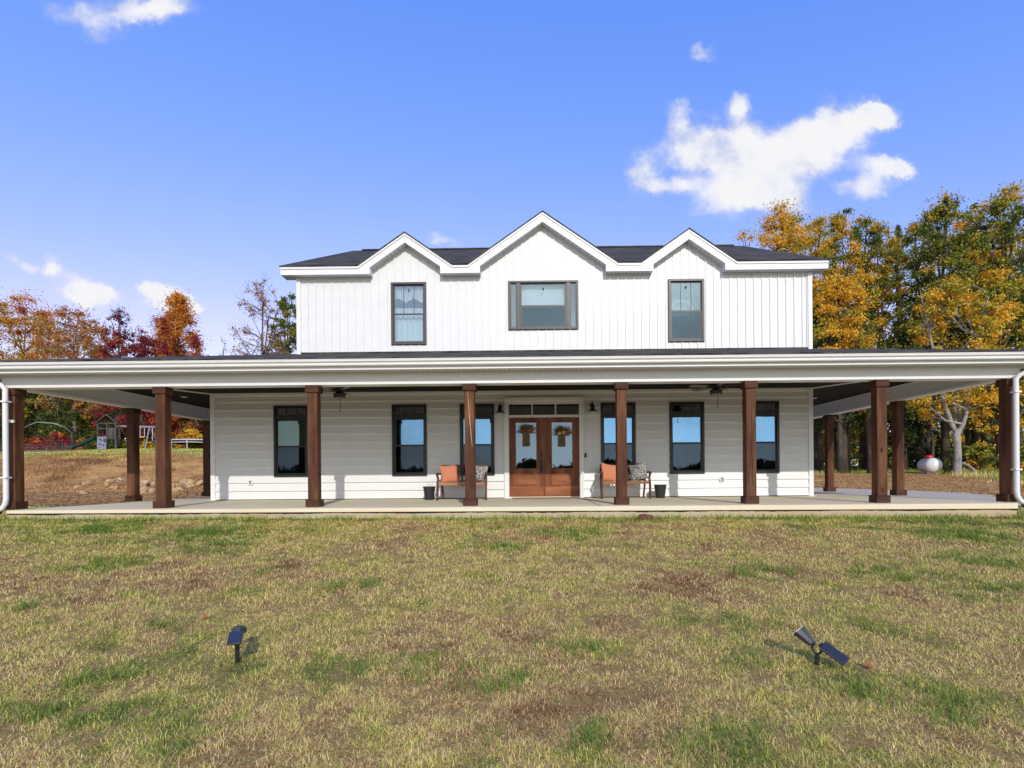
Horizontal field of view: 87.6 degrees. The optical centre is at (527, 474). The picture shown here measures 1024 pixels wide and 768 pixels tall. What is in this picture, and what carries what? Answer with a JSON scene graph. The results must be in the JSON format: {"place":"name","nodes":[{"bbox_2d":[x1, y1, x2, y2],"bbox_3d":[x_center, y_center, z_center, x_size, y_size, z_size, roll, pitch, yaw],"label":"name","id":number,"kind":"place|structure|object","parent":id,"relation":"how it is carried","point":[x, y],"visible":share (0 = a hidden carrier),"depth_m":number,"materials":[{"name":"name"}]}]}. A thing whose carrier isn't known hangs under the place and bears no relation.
{"place":"outdoors","nodes":[
{"label":"outdoors","id":0,"kind":"place"},
{"bbox_2d":[0,449,1023,767],"bbox_3d":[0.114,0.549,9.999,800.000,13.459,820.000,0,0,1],"label":"ground","id":1,"kind":"structure","parent":0,"point":[344,747],"depth_m":4.08,"materials":[{"name":"green plant"}]},
{"bbox_2d":[0,392,38,443],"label":"tree","id":2,"kind":"object","parent":1,"relation":"on","point":[27,413],"visible":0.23,"depth_m":56.63,"materials":[{"name":"green plant"}]},
{"bbox_2d":[0,442,71,452],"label":"wire fence","id":3,"kind":"object","parent":1,"relation":"on","point":[61,449],"visible":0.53,"depth_m":42.42,"materials":[{"name":"wood"}]},
{"bbox_2d":[0,287,72,438],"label":"tree","id":4,"kind":"object","parent":1,"relation":"on","point":[8,320],"visible":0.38,"depth_m":59.81,"materials":[{"name":"brown plant"}]},
{"bbox_2d":[24,435,58,450],"bbox_3d":[-47.574,-3.002,52.068,2.868,2.072,3.140,0,0,1],"label":"shrub","id":5,"kind":"object","parent":1,"relation":"on","point":[34,441],"visible":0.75,"depth_m":51.58,"materials":[{"name":"brown plant"}]},
{"bbox_2d":[24,393,59,449],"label":"tree","id":6,"kind":"object","parent":1,"relation":"on","point":[31,395],"visible":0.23,"depth_m":57.81,"materials":[{"name":"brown plant"}]},
{"bbox_2d":[28,396,88,447],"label":"tree","id":7,"kind":"object","parent":1,"relation":"on","point":[61,418],"visible":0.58,"depth_m":53.78,"materials":[{"name":"green plant"}]},
{"bbox_2d":[43,432,73,449],"bbox_3d":[-45.335,-3.125,51.884,2.154,2.252,2.225,0,0,1],"label":"shrub","id":8,"kind":"object","parent":1,"relation":"on","point":[56,436],"visible":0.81,"depth_m":51.71,"materials":[{"name":"brown plant"}]},
{"bbox_2d":[7,303,114,443],"bbox_3d":[-47.149,-10.146,55.444,10.526,15.865,9.049,0,0,1],"label":"tree","id":9,"kind":"object","parent":1,"relation":"on","point":[88,343],"visible":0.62,"depth_m":54.63,"materials":[{"name":"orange plant"}]},
{"bbox_2d":[55,398,107,443],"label":"tree","id":10,"kind":"object","parent":1,"relation":"on","point":[81,427],"visible":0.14,"depth_m":55.97,"materials":[{"name":"green plant"}]},
{"bbox_2d":[76,441,96,449],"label":"shrub","id":11,"kind":"object","parent":1,"relation":"on","point":[90,446],"visible":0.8,"depth_m":51.65,"materials":[{"name":"green plant"}]},
{"bbox_2d":[1,397,200,447],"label":"woods","id":12,"kind":"object","parent":1,"relation":"on","point":[66,433],"depth_m":72.31,"materials":[{"name":"green plant"}]},
{"bbox_2d":[0,451,202,492],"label":"bank brush","id":13,"kind":"object","parent":1,"relation":"on","point":[39,458],"visible":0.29,"depth_m":31.22,"materials":[{"name":"brown plant"}]},
{"bbox_2d":[0,448,202,460],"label":"terrace grass","id":14,"kind":"structure","parent":1,"relation":"on","point":[152,451],"depth_m":39.53,"materials":[{"name":"green plant"}]},
{"bbox_2d":[80,318,122,430],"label":"tree","id":15,"kind":"object","parent":1,"relation":"on","point":[107,334],"visible":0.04,"depth_m":62.14,"materials":[{"name":"brown plant"}]},
{"bbox_2d":[78,402,125,441],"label":"tree","id":16,"kind":"object","parent":1,"relation":"on","point":[91,433],"visible":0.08,"depth_m":57.25,"materials":[{"name":"green plant"}]},
{"bbox_2d":[0,481,207,506],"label":"dry leaf litter","id":17,"kind":"object","parent":1,"relation":"on","point":[76,503],"visible":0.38,"depth_m":20.35,"materials":[{"name":"brown plant"}]},
{"bbox_2d":[84,327,130,442],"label":"tree","id":18,"kind":"object","parent":1,"relation":"on","point":[104,354],"visible":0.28,"depth_m":54.20,"materials":[{"name":"brown plant"}]},
{"bbox_2d":[66,414,154,448],"bbox_3d":[-38.077,-3.832,49.021,8.028,3.412,2.331,0,0,1],"label":"playset","id":19,"kind":"object","parent":1,"relation":"on","point":[111,435],"visible":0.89,"depth_m":48.36,"materials":[{"name":"brown wood"}]},
{"bbox_2d":[104,479,122,485],"bbox_3d":[-20.604,0.475,26.395,0.826,0.558,0.768,0,0,17],"label":"boulder","id":20,"kind":"object","parent":1,"relation":"on","point":[108,482],"visible":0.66,"depth_m":26.23,"materials":[{"name":"beige stone"}]},
{"bbox_2d":[93,405,139,447],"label":"tree","id":21,"kind":"object","parent":1,"relation":"on","point":[101,431],"visible":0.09,"depth_m":53.58,"materials":[{"name":"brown plant"}]},
{"bbox_2d":[100,306,140,439],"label":"tree","id":22,"kind":"object","parent":1,"relation":"on","point":[119,317],"visible":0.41,"depth_m":60.25,"materials":[{"name":"brown plant"}]},
{"bbox_2d":[114,335,157,444],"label":"tree","id":23,"kind":"object","parent":1,"relation":"on","point":[133,347],"visible":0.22,"depth_m":52.84,"materials":[{"name":"brown plant"}]},
{"bbox_2d":[130,325,154,441],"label":"tree","id":24,"kind":"object","parent":1,"relation":"on","point":[142,331],"visible":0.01,"depth_m":58.25,"materials":[{"name":"brown plant"}]},
{"bbox_2d":[147,315,179,432],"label":"tree","id":25,"kind":"object","parent":1,"relation":"on","point":[153,340],"visible":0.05,"depth_m":60.05,"materials":[{"name":"brown plant"}]},
{"bbox_2d":[147,315,184,435],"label":"tree","id":26,"kind":"object","parent":1,"relation":"on","point":[164,331],"visible":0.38,"depth_m":52.27,"materials":[{"name":"brown plant"}]},
{"bbox_2d":[122,287,210,435],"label":"tree","id":27,"kind":"object","parent":1,"relation":"on","point":[178,302],"visible":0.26,"depth_m":55.67,"materials":[{"name":"brown plant"}]},
{"bbox_2d":[144,413,200,446],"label":"tree","id":28,"kind":"object","parent":1,"relation":"on","point":[172,437],"visible":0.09,"depth_m":53.54,"materials":[{"name":"brown plant"}]},
{"bbox_2d":[174,433,189,447],"bbox_3d":[-33.588,-3.086,51.955,1.771,2.044,1.652,0,0,33],"label":"shrub","id":29,"kind":"object","parent":1,"relation":"on","point":[182,436],"visible":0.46,"depth_m":51.53,"materials":[{"name":"yellow plant"}]},
{"bbox_2d":[177,478,195,487],"bbox_3d":[-16.367,0.516,25.544,0.895,0.686,0.944,0,0,19],"label":"boulder","id":30,"kind":"object","parent":1,"relation":"on","point":[185,483],"visible":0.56,"depth_m":25.32,"materials":[{"name":"beige stone"}]},
{"bbox_2d":[171,439,202,448],"bbox_3d":[-30.991,-2.727,49.844,4.290,0.959,4.290,0,0,1],"label":"fence","id":31,"kind":"object","parent":1,"relation":"on","point":[184,442],"visible":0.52,"depth_m":48.05,"materials":[{"name":"white metal"}]},
{"bbox_2d":[174,334,205,436],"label":"tree","id":32,"kind":"object","parent":1,"relation":"on","point":[195,340],"visible":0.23,"depth_m":54.13,"materials":[{"name":"brown plant"}]},
{"bbox_2d":[183,426,202,448],"bbox_3d":[-32.295,-3.383,51.773,3.007,2.697,2.722,0,0,25],"label":"shrub","id":33,"kind":"object","parent":1,"relation":"on","point":[194,433],"visible":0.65,"depth_m":51.36,"materials":[{"name":"yellow plant"}]},
{"bbox_2d":[227,625,246,663],"bbox_3d":[-2.057,1.234,3.772,0.099,0.274,0.348,0,0,-23],"label":"solar light","id":34,"kind":"object","parent":1,"relation":"on","point":[235,636],"visible":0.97,"depth_m":3.75,"materials":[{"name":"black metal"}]},
{"bbox_2d":[222,267,292,354],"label":"tree","id":35,"kind":"object","parent":1,"relation":"on","point":[263,350],"visible":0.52,"depth_m":51.58,"materials":[{"name":"brown plant"}]},
{"bbox_2d":[264,323,294,354],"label":"tree","id":36,"kind":"object","parent":1,"relation":"on","point":[276,335],"visible":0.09,"depth_m":56.02,"materials":[{"name":"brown plant"}]},
{"bbox_2d":[268,292,296,353],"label":"tree","id":37,"kind":"object","parent":1,"relation":"on","point":[283,307],"visible":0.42,"depth_m":49.86,"materials":[{"name":"green plant"}]},
{"bbox_2d":[0,210,1023,518],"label":"farmhouse","id":38,"kind":"object","parent":1,"relation":"on","point":[544,322],"visible":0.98,"depth_m":13.83,"materials":[{"name":"white wood"}]},
{"bbox_2d":[273,406,307,476],"bbox_3d":[-6.181,-0.871,14.035,0.912,1.860,0.228,0,0,1],"label":"window","id":39,"kind":"structure","parent":38,"relation":"in","point":[291,455],"depth_m":13.96,"materials":[{"name":"glass"}]},
{"bbox_2d":[323,387,368,411],"bbox_3d":[-4.343,-1.795,12.345,1.292,0.720,1.255,0,0,1],"label":"ceiling fan","id":40,"kind":"object","parent":38,"relation":"hanging from","point":[340,393],"visible":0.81,"depth_m":12.21,"materials":[{"name":"black metal"}]},
{"bbox_2d":[391,282,426,344],"bbox_3d":[-3.101,-4.203,13.990,0.929,1.639,0.220,0,0,1],"label":"window","id":41,"kind":"structure","parent":38,"relation":"in","point":[408,326],"depth_m":14.05,"materials":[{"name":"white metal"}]},
{"bbox_2d":[392,404,426,475],"bbox_3d":[-3.082,-0.895,14.001,0.908,1.860,0.228,0,0,1],"label":"window","id":42,"kind":"structure","parent":38,"relation":"in","point":[410,458],"depth_m":13.92,"materials":[{"name":"glass"}]},
{"bbox_2d":[423,484,435,499],"bbox_3d":[-2.458,0.425,13.328,0.320,0.410,0.320,0,0,1],"label":"planter pot","id":43,"kind":"object","parent":38,"relation":"on","point":[429,492],"visible":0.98,"depth_m":13.22,"materials":[{"name":"black plastic"}]},
{"bbox_2d":[436,465,487,500],"bbox_3d":[-1.599,0.188,13.171,1.245,0.876,0.597,0,0,1],"label":"garden bench","id":44,"kind":"object","parent":38,"relation":"on","point":[461,484],"visible":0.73,"depth_m":12.95,"materials":[{"name":"brown wood"}]},
{"bbox_2d":[439,464,459,482],"bbox_3d":[-1.940,-0.019,13.242,0.484,0.494,0.207,0,0,-23],"label":"throw pillow","id":45,"kind":"object","parent":44,"relation":"on","point":[449,473],"visible":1,"depth_m":13.18,"materials":[{"name":"fabric"}]},
{"bbox_2d":[476,466,487,481],"bbox_3d":[-1.200,-0.025,13.214,0.435,0.445,0.202,0,0,23],"label":"throw pillow","id":46,"kind":"object","parent":44,"relation":"on","point":[480,472],"visible":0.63,"depth_m":13.14,"materials":[{"name":"white fabric"}]},
{"bbox_2d":[459,404,494,475],"bbox_3d":[-1.315,-0.910,13.981,0.901,1.860,0.228,0,0,1],"label":"window","id":47,"kind":"structure","parent":38,"relation":"in","point":[484,413],"depth_m":13.90,"materials":[{"name":"glass"}]},
{"bbox_2d":[513,422,537,445],"bbox_3d":[-0.064,-1.063,13.795,0.731,0.634,0.173,0,0,1],"label":"door basket","id":48,"kind":"object","parent":38,"relation":"hanging from","point":[527,430],"depth_m":13.81,"materials":[{"name":"brown wicker"}]},
{"bbox_2d":[509,418,543,496],"bbox_3d":[-0.027,-0.457,13.906,0.911,2.055,0.129,0,0,1],"label":"front door","id":49,"kind":"structure","parent":38,"relation":"in","point":[526,463],"depth_m":13.92,"materials":[{"name":"brown wood"}]},
{"bbox_2d":[512,497,573,498],"bbox_3d":[0.376,0.595,13.537,1.543,0.020,0.520,0,0,1],"label":"doormat","id":50,"kind":"object","parent":38,"relation":"on","point":[543,498],"visible":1,"depth_m":13.29,"materials":[{"name":"brown fabric"}]},
{"bbox_2d":[508,280,578,329],"bbox_3d":[0.408,-4.408,13.953,1.830,1.284,0.225,0,0,1],"label":"window","id":51,"kind":"structure","parent":38,"relation":"in","point":[549,308],"depth_m":13.88,"materials":[{"name":"grey metal"}]},
{"bbox_2d":[543,417,579,495],"bbox_3d":[0.879,-0.465,13.930,0.933,2.055,0.062,0,0,1],"label":"front door","id":52,"kind":"structure","parent":38,"relation":"in","point":[561,463],"depth_m":13.91,"materials":[{"name":"brown wood"}]},
{"bbox_2d":[552,424,573,445],"bbox_3d":[0.904,-1.030,13.772,0.689,0.584,0.198,0,0,1],"label":"door basket","id":53,"kind":"object","parent":38,"relation":"hanging from","point":[560,432],"depth_m":13.80,"materials":[{"name":"brown wicker"}]},
{"bbox_2d":[600,402,635,473],"bbox_3d":[2.353,-0.939,13.941,0.905,1.860,0.228,0,0,1],"label":"window","id":54,"kind":"structure","parent":38,"relation":"in","point":[608,450],"depth_m":13.86,"materials":[{"name":"glass"}]},
{"bbox_2d":[599,463,651,498],"bbox_3d":[2.405,0.156,13.277,1.245,0.876,0.597,0,0,1],"label":"garden bench","id":55,"kind":"object","parent":38,"relation":"on","point":[629,481],"visible":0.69,"depth_m":13.05,"materials":[{"name":"brown wood"}]},
{"bbox_2d":[600,463,615,480],"bbox_3d":[2.043,-0.046,13.308,0.514,0.522,0.208,0,0,-6],"label":"throw pillow","id":56,"kind":"object","parent":55,"relation":"on","point":[609,472],"visible":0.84,"depth_m":13.24,"materials":[{"name":"fabric"}]},
{"bbox_2d":[629,461,647,480],"bbox_3d":[2.753,-0.067,13.271,0.512,0.524,0.208,0,0,17],"label":"throw pillow","id":57,"kind":"object","parent":55,"relation":"on","point":[638,472],"visible":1,"depth_m":13.21,"materials":[{"name":"white fabric"}]},
{"bbox_2d":[654,484,666,497],"bbox_3d":[3.324,0.416,13.364,0.320,0.335,0.320,0,0,1],"label":"planter pot","id":58,"kind":"object","parent":38,"relation":"on","point":[660,490],"visible":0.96,"depth_m":13.26,"materials":[{"name":"black plastic"}]},
{"bbox_2d":[668,279,704,341],"bbox_3d":[4.114,-4.261,14.083,0.936,1.639,0.565,0,0,1],"label":"window","id":59,"kind":"structure","parent":38,"relation":"in","point":[685,324],"depth_m":13.84,"materials":[{"name":"grey metal"}]},
{"bbox_2d":[669,402,704,473],"bbox_3d":[4.130,-0.953,13.921,0.901,1.860,0.228,0,0,1],"label":"window","id":60,"kind":"structure","parent":38,"relation":"in","point":[685,457],"depth_m":13.84,"materials":[{"name":"glass"}]},
{"bbox_2d":[689,383,739,406],"bbox_3d":[4.303,-1.865,12.158,1.291,0.720,1.257,0,0,1],"label":"ceiling fan","id":61,"kind":"object","parent":38,"relation":"hanging from","point":[717,389],"visible":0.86,"depth_m":12.13,"materials":[{"name":"black metal"}]},
{"bbox_2d":[756,401,779,472],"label":"window","id":62,"kind":"structure","parent":38,"relation":"in","point":[767,412],"depth_m":13.82,"materials":[{"name":"blue glass"}]},
{"bbox_2d":[733,221,758,245],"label":"tree","id":63,"kind":"object","parent":1,"relation":"on","point":[741,236],"visible":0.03,"depth_m":59.51,"materials":[{"name":"yellow plant"}]},
{"bbox_2d":[748,198,831,348],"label":"tree","id":64,"kind":"object","parent":1,"relation":"on","point":[787,230],"visible":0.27,"depth_m":48.56,"materials":[{"name":"yellow plant"}]},
{"bbox_2d":[793,626,849,665],"bbox_3d":[2.005,1.240,3.647,0.329,0.360,0.104,0,0,41],"label":"solar light","id":65,"kind":"object","parent":1,"relation":"on","point":[827,648],"visible":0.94,"depth_m":3.64,"materials":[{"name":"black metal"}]},
{"bbox_2d":[812,290,836,470],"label":"tree","id":66,"kind":"object","parent":1,"relation":"on","point":[819,457],"visible":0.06,"depth_m":47.53,"materials":[{"name":"green plant"}]},
{"bbox_2d":[799,212,850,469],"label":"tree","id":67,"kind":"object","parent":1,"relation":"on","point":[818,223],"visible":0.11,"depth_m":51.37,"materials":[{"name":"brown plant"}]},
{"bbox_2d":[812,229,859,459],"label":"tree","id":68,"kind":"object","parent":1,"relation":"on","point":[854,435],"visible":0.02,"depth_m":61.73,"materials":[{"name":"brown plant"}]},
{"bbox_2d":[812,270,881,473],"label":"tree","id":69,"kind":"object","parent":1,"relation":"on","point":[851,334],"visible":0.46,"depth_m":39.30,"materials":[{"name":"yellow plant"}]},
{"bbox_2d":[834,442,862,470],"bbox_3d":[29.667,-1.532,49.839,3.517,3.340,2.927,0,0,-39],"label":"shrub","id":70,"kind":"object","parent":1,"relation":"on","point":[854,457],"visible":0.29,"depth_m":49.22,"materials":[{"name":"green plant"}]},
{"bbox_2d":[812,207,885,425],"bbox_3d":[27.604,-11.664,46.734,6.414,23.441,6.216,0,0,1],"label":"tree","id":71,"kind":"object","parent":1,"relation":"on","point":[838,223],"visible":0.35,"depth_m":46.31,"materials":[{"name":"brown plant"}]},
{"bbox_2d":[842,411,861,473],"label":"tree","id":72,"kind":"object","parent":1,"relation":"on","point":[845,450],"visible":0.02,"depth_m":40.52,"materials":[{"name":"brown plant"}]},
{"bbox_2d":[813,312,907,472],"bbox_3d":[25.106,-6.233,41.935,7.990,12.829,7.832,0,0,1],"label":"tree","id":73,"kind":"object","parent":1,"relation":"on","point":[866,332],"visible":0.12,"depth_m":41.02,"materials":[{"name":"brown plant"}]},
{"bbox_2d":[844,256,893,450],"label":"tree","id":74,"kind":"object","parent":1,"relation":"on","point":[857,441],"visible":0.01,"depth_m":63.95,"materials":[{"name":"brown plant"}]},
{"bbox_2d":[836,207,904,470],"bbox_3d":[31.158,-12.211,49.599,6.677,24.346,6.065,0,0,38],"label":"tree","id":75,"kind":"object","parent":1,"relation":"on","point":[862,430],"visible":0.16,"depth_m":49.28,"materials":[{"name":"brown plant"}]},
{"bbox_2d":[851,219,914,425],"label":"tree","id":76,"kind":"object","parent":1,"relation":"on","point":[880,250],"visible":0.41,"depth_m":47.09,"materials":[{"name":"brown plant"}]},
{"bbox_2d":[853,335,930,472],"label":"tree","id":77,"kind":"object","parent":1,"relation":"on","point":[868,431],"visible":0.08,"depth_m":39.56,"materials":[{"name":"brown plant"}]},
{"bbox_2d":[887,225,911,445],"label":"tree","id":78,"kind":"object","parent":1,"relation":"on","point":[898,251],"visible":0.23,"depth_m":55.47,"materials":[{"name":"green plant"}]},
{"bbox_2d":[875,225,932,452],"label":"tree","id":79,"kind":"object","parent":1,"relation":"on","point":[889,256],"visible":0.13,"depth_m":60.06,"materials":[{"name":"brown plant"}]},
{"bbox_2d":[887,330,939,469],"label":"tree","id":80,"kind":"object","parent":1,"relation":"on","point":[910,435],"visible":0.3,"depth_m":45.27,"materials":[{"name":"yellow plant"}]},
{"bbox_2d":[907,445,924,469],"bbox_3d":[35.777,-1.729,49.583,2.453,3.404,2.698,0,0,25],"label":"shrub","id":81,"kind":"object","parent":1,"relation":"on","point":[910,463],"visible":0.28,"depth_m":49.42,"materials":[{"name":"green plant"}]},
{"bbox_2d":[814,474,1023,496],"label":"leaf litter","id":82,"kind":"object","parent":1,"relation":"on","point":[958,486],"visible":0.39,"depth_m":25.57,"materials":[{"name":"brown plant"}]},
{"bbox_2d":[814,467,1023,490],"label":"meadow weeds","id":83,"kind":"object","parent":1,"relation":"on","point":[994,475],"visible":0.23,"depth_m":35.36,"materials":[{"name":"green plant"}]},
{"bbox_2d":[883,216,956,470],"bbox_3d":[35.576,-11.883,48.493,6.810,23.689,5.756,0,0,1],"label":"tree","id":84,"kind":"object","parent":1,"relation":"on","point":[908,265],"visible":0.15,"depth_m":48.51,"materials":[{"name":"green plant"}]},
{"bbox_2d":[823,429,1023,465],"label":"distant woods","id":85,"kind":"object","parent":1,"relation":"on","point":[888,461],"depth_m":91.81,"materials":[{"name":"green plant"}]},
{"bbox_2d":[897,268,961,448],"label":"tree","id":86,"kind":"object","parent":1,"relation":"on","point":[912,298],"visible":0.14,"depth_m":46.54,"materials":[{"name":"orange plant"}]},
{"bbox_2d":[917,455,942,473],"bbox_3d":[28.759,-0.725,38.186,1.000,1.395,2.900,0,0,25],"label":"propane tank","id":87,"kind":"object","parent":1,"relation":"on","point":[929,464],"visible":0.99,"depth_m":37.18,"materials":[{"name":"white metal"}]},
{"bbox_2d":[904,393,963,457],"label":"tree","id":88,"kind":"object","parent":1,"relation":"on","point":[909,410],"visible":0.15,"depth_m":43.54,"materials":[{"name":"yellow plant"}]},
{"bbox_2d":[909,228,964,448],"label":"tree","id":89,"kind":"object","parent":1,"relation":"on","point":[951,439],"visible":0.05,"depth_m":61.68,"materials":[{"name":"green plant"}]},
{"bbox_2d":[924,430,953,459],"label":"tree","id":90,"kind":"object","parent":1,"relation":"on","point":[937,444],"visible":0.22,"depth_m":51.34,"materials":[{"name":"green plant"}]},
{"bbox_2d":[891,186,995,468],"bbox_3d":[34.108,-11.764,43.535,6.816,23.740,7.206,0,0,1],"label":"tree","id":91,"kind":"object","parent":1,"relation":"on","point":[940,212],"visible":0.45,"depth_m":43.32,"materials":[{"name":"green plant"}]},
{"bbox_2d":[942,448,963,473],"bbox_3d":[29.624,-0.807,37.156,1.158,2.136,1.137,0,0,1],"label":"shrub","id":92,"kind":"object","parent":1,"relation":"on","point":[949,462],"visible":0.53,"depth_m":37.19,"materials":[{"name":"green plant"}]},
{"bbox_2d":[913,403,996,469],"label":"tree","id":93,"kind":"object","parent":1,"relation":"on","point":[967,438],"visible":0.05,"depth_m":45.46,"materials":[{"name":"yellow plant"}]},
{"bbox_2d":[899,274,1021,474],"bbox_3d":[28.442,-6.565,35.870,7.370,13.816,6.959,0,0,-33],"label":"tree","id":94,"kind":"object","parent":1,"relation":"on","point":[955,287],"visible":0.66,"depth_m":35.51,"materials":[{"name":"yellow plant"}]},
{"bbox_2d":[938,225,990,466],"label":"tree","id":95,"kind":"object","parent":1,"relation":"on","point":[963,456],"visible":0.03,"depth_m":64.33,"materials":[{"name":"green plant"}]},
{"bbox_2d":[946,199,1011,465],"bbox_3d":[39.791,-12.276,47.419,6.296,24.415,5.470,0,0,1],"label":"tree","id":96,"kind":"object","parent":1,"relation":"on","point":[974,438],"visible":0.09,"depth_m":47.40,"materials":[{"name":"green plant"}]},
{"bbox_2d":[963,440,998,471],"bbox_3d":[33.535,-1.246,39.508,2.418,2.726,2.318,0,0,21],"label":"shrub","id":97,"kind":"object","parent":1,"relation":"on","point":[982,449],"visible":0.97,"depth_m":39.47,"materials":[{"name":"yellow plant"}]},
{"bbox_2d":[954,297,1013,468],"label":"tree","id":98,"kind":"object","parent":1,"relation":"on","point":[983,437],"visible":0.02,"depth_m":47.40,"materials":[{"name":"yellow plant"}]},
{"bbox_2d":[957,179,1023,405],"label":"tree","id":99,"kind":"object","parent":1,"relation":"on","point":[996,207],"visible":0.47,"depth_m":42.04,"materials":[{"name":"green plant"}]},
{"bbox_2d":[958,384,1023,468],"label":"tree","id":100,"kind":"object","parent":1,"relation":"on","point":[995,436],"visible":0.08,"depth_m":41.60,"materials":[{"name":"yellow plant"}]},
{"bbox_2d":[962,220,1023,452],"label":"tree","id":101,"kind":"object","parent":1,"relation":"on","point":[999,250],"visible":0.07,"depth_m":60.16,"materials":[{"name":"green plant"}]},
{"bbox_2d":[967,265,1023,470],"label":"tree","id":102,"kind":"object","parent":1,"relation":"on","point":[995,278],"visible":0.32,"depth_m":40.17,"materials":[{"name":"yellow plant"}]},
{"bbox_2d":[983,286,1023,457],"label":"tree","id":103,"kind":"object","parent":1,"relation":"on","point":[1021,434],"visible":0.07,"depth_m":43.23,"materials":[{"name":"brown plant"}]},
{"bbox_2d":[1020,444,1023,475],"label":"shrub","id":104,"kind":"object","parent":1,"relation":"on","point":[1021,458],"visible":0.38,"depth_m":33.25,"materials":[{"name":"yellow plant"}]},
{"bbox_2d":[0,0,1023,465],"label":"sky","id":105,"kind":"structure","parent":0,"point":[147,147],"materials":[{"name":"blue"}]},
{"bbox_2d":[814,488,1020,505],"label":"gravel path","id":106,"kind":"structure","parent":0,"point":[955,496],"depth_m":17.24,"materials":[{"name":"grey gravel"}]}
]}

